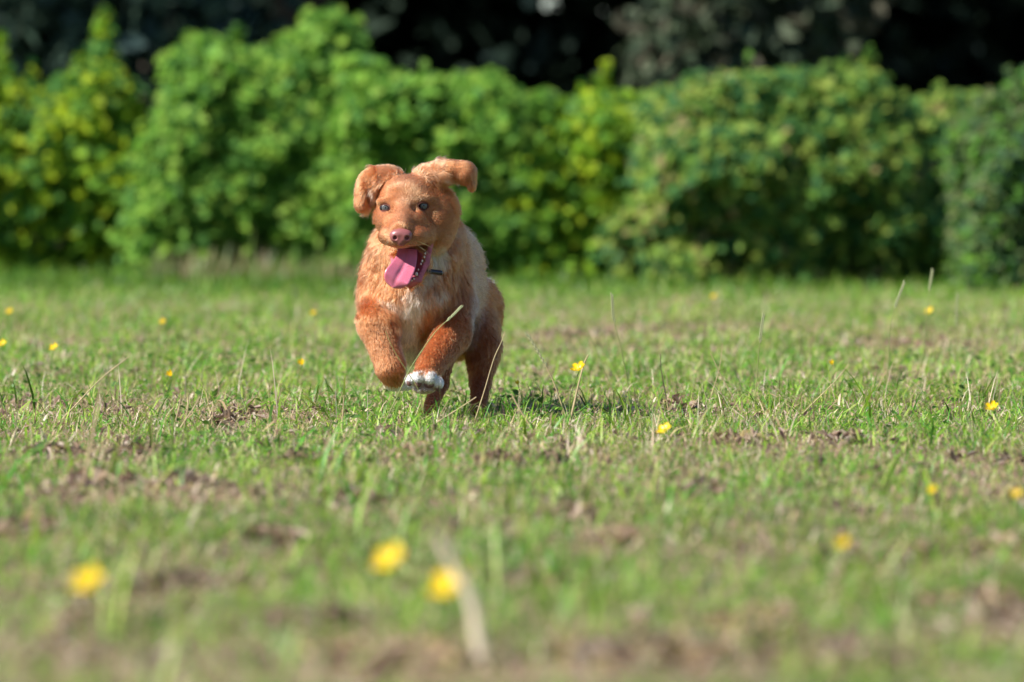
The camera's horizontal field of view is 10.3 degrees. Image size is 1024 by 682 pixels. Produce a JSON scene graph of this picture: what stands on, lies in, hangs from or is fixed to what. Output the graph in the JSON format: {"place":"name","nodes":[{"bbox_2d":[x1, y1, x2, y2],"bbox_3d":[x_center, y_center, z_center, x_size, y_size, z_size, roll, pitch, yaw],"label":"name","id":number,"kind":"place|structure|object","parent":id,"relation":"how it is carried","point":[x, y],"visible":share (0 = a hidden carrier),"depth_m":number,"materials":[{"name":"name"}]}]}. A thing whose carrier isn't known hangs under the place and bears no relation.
{"place":"outdoors","nodes":[
{"label":"outdoors","id":0,"kind":"place"},
{"bbox_2d":[0,235,1023,681],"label":"ground","id":1,"kind":"structure","parent":0,"point":[552,661],"depth_m":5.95,"materials":[{"name":"green plant"}]},
{"bbox_2d":[0,339,5,375],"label":"buttercup","id":2,"kind":"object","parent":1,"relation":"on","point":[2,342],"visible":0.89,"depth_m":10.81,"materials":[{"name":"yellow plant"}]},
{"bbox_2d":[5,308,11,338],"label":"buttercup","id":3,"kind":"object","parent":1,"relation":"on","point":[9,310],"visible":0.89,"depth_m":12.87,"materials":[{"name":"yellow plant"}]},
{"bbox_2d":[0,30,45,276],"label":"shrub","id":4,"kind":"object","parent":1,"relation":"on","point":[28,89],"visible":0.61,"depth_m":21.02,"materials":[{"name":"green plant"}]},
{"bbox_2d":[49,343,57,379],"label":"buttercup","id":5,"kind":"object","parent":1,"relation":"on","point":[53,347],"visible":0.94,"depth_m":10.60,"materials":[{"name":"yellow plant"}]},
{"bbox_2d":[70,565,102,641],"bbox_3d":[-0.350,0.222,4.666,0.024,0.076,0.027,-1,2,-22],"label":"buttercup","id":6,"kind":"object","parent":1,"relation":"on","point":[79,576],"visible":0.91,"depth_m":4.67,"materials":[{"name":"yellow plant"}]},
{"bbox_2d":[0,5,176,275],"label":"shrub","id":7,"kind":"object","parent":1,"relation":"on","point":[93,102],"visible":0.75,"depth_m":20.89,"materials":[{"name":"green plant"}]},
{"bbox_2d":[54,356,129,426],"bbox_3d":[-0.659,0.081,8.906,0.121,0.115,0.003,0,2,0],"label":"grass stalk","id":8,"kind":"object","parent":1,"relation":"on","point":[91,388],"depth_m":8.91,"materials":[{"name":"plant"}]},
{"bbox_2d":[84,376,104,472],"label":"grass stalk","id":9,"kind":"object","parent":1,"relation":"on","point":[91,440],"depth_m":7.21,"materials":[{"name":"plant"}]},
{"bbox_2d":[133,443,148,469],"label":"grass stalk","id":10,"kind":"object","parent":1,"relation":"on","point":[143,454],"depth_m":7.61,"materials":[{"name":"plant"}]},
{"bbox_2d":[0,0,307,120],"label":"tree","id":11,"kind":"object","parent":1,"relation":"on","point":[146,35],"visible":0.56,"depth_m":25.02,"materials":[{"name":"green plant"}]},
{"bbox_2d":[159,318,165,344],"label":"buttercup","id":12,"kind":"object","parent":1,"relation":"on","point":[162,321],"visible":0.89,"depth_m":12.40,"materials":[{"name":"yellow plant"}]},
{"bbox_2d":[164,370,171,400],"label":"buttercup","id":13,"kind":"object","parent":1,"relation":"on","point":[169,372],"visible":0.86,"depth_m":9.74,"materials":[{"name":"yellow plant"}]},
{"bbox_2d":[139,5,202,110],"bbox_3d":[-1.455,-4.313,32.166,6.871,7.739,7.530,0,2,-16],"label":"tree","id":14,"kind":"object","parent":1,"relation":"on","point":[171,21],"depth_m":31.79,"materials":[{"name":"green plant"}]},
{"bbox_2d":[174,393,180,427],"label":"grass stalk","id":15,"kind":"object","parent":1,"relation":"on","point":[178,409],"depth_m":8.61,"materials":[{"name":"plant"}]},
{"bbox_2d":[183,393,188,434],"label":"grass stalk","id":16,"kind":"object","parent":1,"relation":"on","point":[186,412],"depth_m":8.66,"materials":[{"name":"plant"}]},
{"bbox_2d":[180,396,200,427],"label":"grass stalk","id":17,"kind":"object","parent":1,"relation":"on","point":[190,413],"depth_m":8.61,"materials":[{"name":"plant"}]},
{"bbox_2d":[127,223,362,283],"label":"dry weeds","id":18,"kind":"object","parent":1,"relation":"on","point":[204,268],"visible":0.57,"depth_m":20.02,"materials":[{"name":"beige plant"}]},
{"bbox_2d":[104,4,400,276],"bbox_3d":[-0.857,-0.709,20.790,1.247,1.029,1.228,0,2,0],"label":"shrub","id":19,"kind":"object","parent":1,"relation":"on","point":[216,168],"visible":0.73,"depth_m":20.39,"materials":[{"name":"green plant"}]},
{"bbox_2d":[297,358,303,391],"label":"buttercup","id":20,"kind":"object","parent":1,"relation":"on","point":[301,362],"visible":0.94,"depth_m":10.14,"materials":[{"name":"yellow plant"}]},
{"bbox_2d":[269,0,342,247],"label":"tree","id":21,"kind":"object","parent":1,"relation":"on","point":[291,15],"visible":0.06,"depth_m":27.32,"materials":[{"name":"green plant"}]},
{"bbox_2d":[341,395,344,430],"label":"grass stalk","id":22,"kind":"object","parent":1,"relation":"on","point":[342,413],"depth_m":8.71,"materials":[{"name":"plant"}]},
{"bbox_2d":[370,542,403,630],"bbox_3d":[-0.106,0.214,4.846,0.029,0.084,0.029,0,2,0],"label":"buttercup","id":23,"kind":"object","parent":1,"relation":"on","point":[382,554],"visible":0.96,"depth_m":4.85,"materials":[{"name":"yellow plant"}]},
{"bbox_2d":[385,331,424,419],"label":"grass stalk","id":24,"kind":"object","parent":1,"relation":"on","point":[411,378],"depth_m":8.82,"materials":[{"name":"plant"}]},
{"bbox_2d":[383,305,463,424],"bbox_3d":[-0.139,0.041,8.805,0.129,0.196,0.002,0,2,0],"label":"grass stalk","id":25,"kind":"object","parent":1,"relation":"on","point":[455,312],"depth_m":8.80,"materials":[{"name":"plant"}]},
{"bbox_2d":[352,156,506,418],"bbox_3d":[-0.135,-0.088,9.346,0.236,0.418,0.610,0,2,0],"label":"puppy","id":26,"kind":"object","parent":1,"relation":"on","point":[421,273],"visible":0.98,"depth_m":9.15},
{"bbox_2d":[306,53,584,277],"bbox_3d":[-0.210,-0.611,20.487,1.054,0.855,1.034,0,2,0],"label":"shrub","id":27,"kind":"object","parent":1,"relation":"on","point":[483,121],"visible":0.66,"depth_m":20.13,"materials":[{"name":"green plant"}]},
{"bbox_2d":[427,564,466,635],"bbox_3d":[-0.054,0.222,4.613,0.028,0.082,0.035,-1,2,-20],"label":"buttercup","id":28,"kind":"object","parent":1,"relation":"on","point":[440,578],"visible":0.84,"depth_m":4.62,"materials":[{"name":"yellow plant"}]},
{"bbox_2d":[428,397,476,430],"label":"grass stalk","id":29,"kind":"object","parent":1,"relation":"on","point":[454,411],"depth_m":8.76,"materials":[{"name":"plant"}]},
{"bbox_2d":[435,534,489,667],"bbox_3d":[-0.039,0.209,4.559,0.047,0.109,0.012,0,2,0],"label":"grass stalk","id":30,"kind":"object","parent":1,"relation":"on","point":[479,641],"depth_m":4.55,"materials":[{"name":"plant"}]},
{"bbox_2d":[474,332,504,421],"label":"grass stalk","id":31,"kind":"object","parent":1,"relation":"on","point":[487,379],"depth_m":8.96,"materials":[{"name":"plant"}]},
{"bbox_2d":[0,0,1023,235],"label":"woodland","id":32,"kind":"object","parent":1,"relation":"on","point":[917,47],"visible":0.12,"depth_m":34.44,"materials":[{"name":"black plant"}]},
{"bbox_2d":[0,296,1023,673],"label":"dead leaf heaps","id":33,"kind":"object","parent":1,"relation":"on","point":[678,646],"visible":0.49,"depth_m":5.17,"materials":[{"name":"dead leaves"},{"name":"soil"}]},
{"bbox_2d":[0,308,1023,681],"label":"dry clippings","id":34,"kind":"object","parent":1,"relation":"on","point":[1010,622],"visible":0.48,"depth_m":6.01,"materials":[{"name":"beige plant"}]},
{"bbox_2d":[515,380,523,411],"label":"buttercup","id":35,"kind":"object","parent":1,"relation":"on","point":[517,381],"visible":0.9,"depth_m":9.35,"materials":[{"name":"green plant"}]},
{"bbox_2d":[511,394,530,426],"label":"grass stalk","id":36,"kind":"object","parent":1,"relation":"on","point":[527,421],"depth_m":8.71,"materials":[{"name":"plant"}]},
{"bbox_2d":[525,332,566,417],"bbox_3d":[0.056,0.059,9.006,0.071,0.147,0.003,0,2,0],"label":"grass stalk","id":37,"kind":"object","parent":1,"relation":"on","point":[537,350],"depth_m":9.01,"materials":[{"name":"plant"}]},
{"bbox_2d":[493,59,655,280],"bbox_3d":[0.295,-0.599,20.465,0.868,0.834,0.998,0,2,0],"label":"shrub","id":38,"kind":"object","parent":1,"relation":"on","point":[590,132],"visible":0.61,"depth_m":20.12,"materials":[{"name":"green plant"}]},
{"bbox_2d":[569,361,584,430],"bbox_3d":[0.099,0.087,8.696,0.024,0.112,0.024,0,2,0],"label":"buttercup","id":39,"kind":"object","parent":1,"relation":"on","point":[575,366],"visible":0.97,"depth_m":8.70,"materials":[{"name":"yellow plant"}]},
{"bbox_2d":[568,354,588,427],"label":"grass stalk","id":40,"kind":"object","parent":1,"relation":"on","point":[573,406],"depth_m":8.76,"materials":[{"name":"plant"}]},
{"bbox_2d":[581,319,616,399],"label":"grass stalk","id":41,"kind":"object","parent":1,"relation":"on","point":[601,363],"depth_m":9.90,"materials":[{"name":"beige plant"}]},
{"bbox_2d":[610,293,632,403],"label":"grass stalk","id":42,"kind":"object","parent":1,"relation":"on","point":[612,307],"depth_m":9.60,"materials":[{"name":"beige plant"}]},
{"bbox_2d":[656,422,672,450],"bbox_3d":[0.215,0.137,8.008,0.024,0.044,0.022,0,2,0],"label":"buttercup","id":43,"kind":"object","parent":1,"relation":"on","point":[662,427],"visible":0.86,"depth_m":8.01,"materials":[{"name":"yellow plant"}]},
{"bbox_2d":[660,353,668,408],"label":"grass stalk","id":44,"kind":"object","parent":1,"relation":"on","point":[663,383],"depth_m":9.31,"materials":[{"name":"plant"}]},
{"bbox_2d":[709,344,722,402],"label":"grass stalk","id":45,"kind":"object","parent":1,"relation":"on","point":[717,376],"depth_m":9.51,"materials":[{"name":"plant"}]},
{"bbox_2d":[710,353,744,417],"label":"grass stalk","id":46,"kind":"object","parent":1,"relation":"on","point":[727,387],"depth_m":9.11,"materials":[{"name":"plant"}]},
{"bbox_2d":[588,0,893,237],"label":"tree","id":47,"kind":"object","parent":1,"relation":"on","point":[671,42],"visible":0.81,"depth_m":24.60,"materials":[{"name":"green plant"}]},
{"bbox_2d":[753,313,764,414],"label":"grass stalk","id":48,"kind":"object","parent":1,"relation":"on","point":[761,328],"depth_m":9.40,"materials":[{"name":"beige plant"}]},
{"bbox_2d":[592,44,956,285],"bbox_3d":[0.937,-0.610,20.076,1.354,0.876,1.362,0,2,0],"label":"shrub","id":49,"kind":"object","parent":1,"relation":"on","point":[725,169],"visible":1,"depth_m":19.68,"materials":[{"name":"green plant"}]},
{"bbox_2d":[798,364,848,417],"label":"grass stalk","id":50,"kind":"object","parent":1,"relation":"on","point":[825,390],"depth_m":9.16,"materials":[{"name":"plant"}]},
{"bbox_2d":[825,360,833,392],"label":"buttercup","id":51,"kind":"object","parent":1,"relation":"on","point":[831,361],"visible":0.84,"depth_m":10.01,"materials":[{"name":"yellow plant"}]},
{"bbox_2d":[825,535,848,596],"bbox_3d":[0.303,0.214,5.314,0.026,0.064,0.010,1,2,30],"label":"buttercup","id":52,"kind":"object","parent":1,"relation":"on","point":[839,542],"visible":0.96,"depth_m":5.32,"materials":[{"name":"yellow plant"}]},
{"bbox_2d":[885,281,904,399],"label":"grass stalk","id":53,"kind":"object","parent":1,"relation":"on","point":[899,295],"depth_m":9.90,"materials":[{"name":"beige plant"}]},
{"bbox_2d":[917,485,935,524],"bbox_3d":[0.472,0.190,6.473,0.009,0.052,0.025,-2,2,-44],"label":"buttercup","id":54,"kind":"object","parent":1,"relation":"on","point":[931,490],"visible":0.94,"depth_m":6.47,"materials":[{"name":"yellow plant"}]},
{"bbox_2d":[921,269,933,377],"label":"grass stalk","id":55,"kind":"object","parent":1,"relation":"on","point":[930,281],"depth_m":10.60,"materials":[{"name":"beige plant"}]},
{"bbox_2d":[925,307,932,347],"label":"buttercup","id":56,"kind":"object","parent":1,"relation":"on","point":[930,310],"visible":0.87,"depth_m":12.71,"materials":[{"name":"yellow plant"}]},
{"bbox_2d":[921,333,946,360],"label":"grass stalk","id":57,"kind":"object","parent":1,"relation":"on","point":[936,346],"depth_m":11.61,"materials":[{"name":"plant"}]},
{"bbox_2d":[875,80,1023,277],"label":"shrub","id":58,"kind":"object","parent":1,"relation":"on","point":[938,104],"visible":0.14,"depth_m":20.24,"materials":[{"name":"green plant"}]},
{"bbox_2d":[955,292,958,376],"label":"grass stalk","id":59,"kind":"object","parent":1,"relation":"on","point":[956,313],"depth_m":11.00,"materials":[{"name":"beige plant"}]},
{"bbox_2d":[930,64,1023,289],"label":"shrub","id":60,"kind":"object","parent":1,"relation":"on","point":[982,152],"visible":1,"depth_m":18.61,"materials":[{"name":"green plant"}]},
{"bbox_2d":[985,400,999,429],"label":"buttercup","id":61,"kind":"object","parent":1,"relation":"on","point":[988,405],"visible":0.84,"depth_m":8.49,"materials":[{"name":"yellow plant"}]},
{"bbox_2d":[1010,488,1021,529],"bbox_3d":[0.543,0.192,6.122,0.013,0.067,0.016,1,2,31],"label":"buttercup","id":62,"kind":"object","parent":1,"relation":"on","point":[1016,493],"visible":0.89,"depth_m":6.12,"materials":[{"name":"yellow plant"}]},
{"bbox_2d":[543,0,603,11],"label":"sky","id":63,"kind":"structure","parent":0,"point":[545,2],"materials":[{"name":"white"}]}
]}

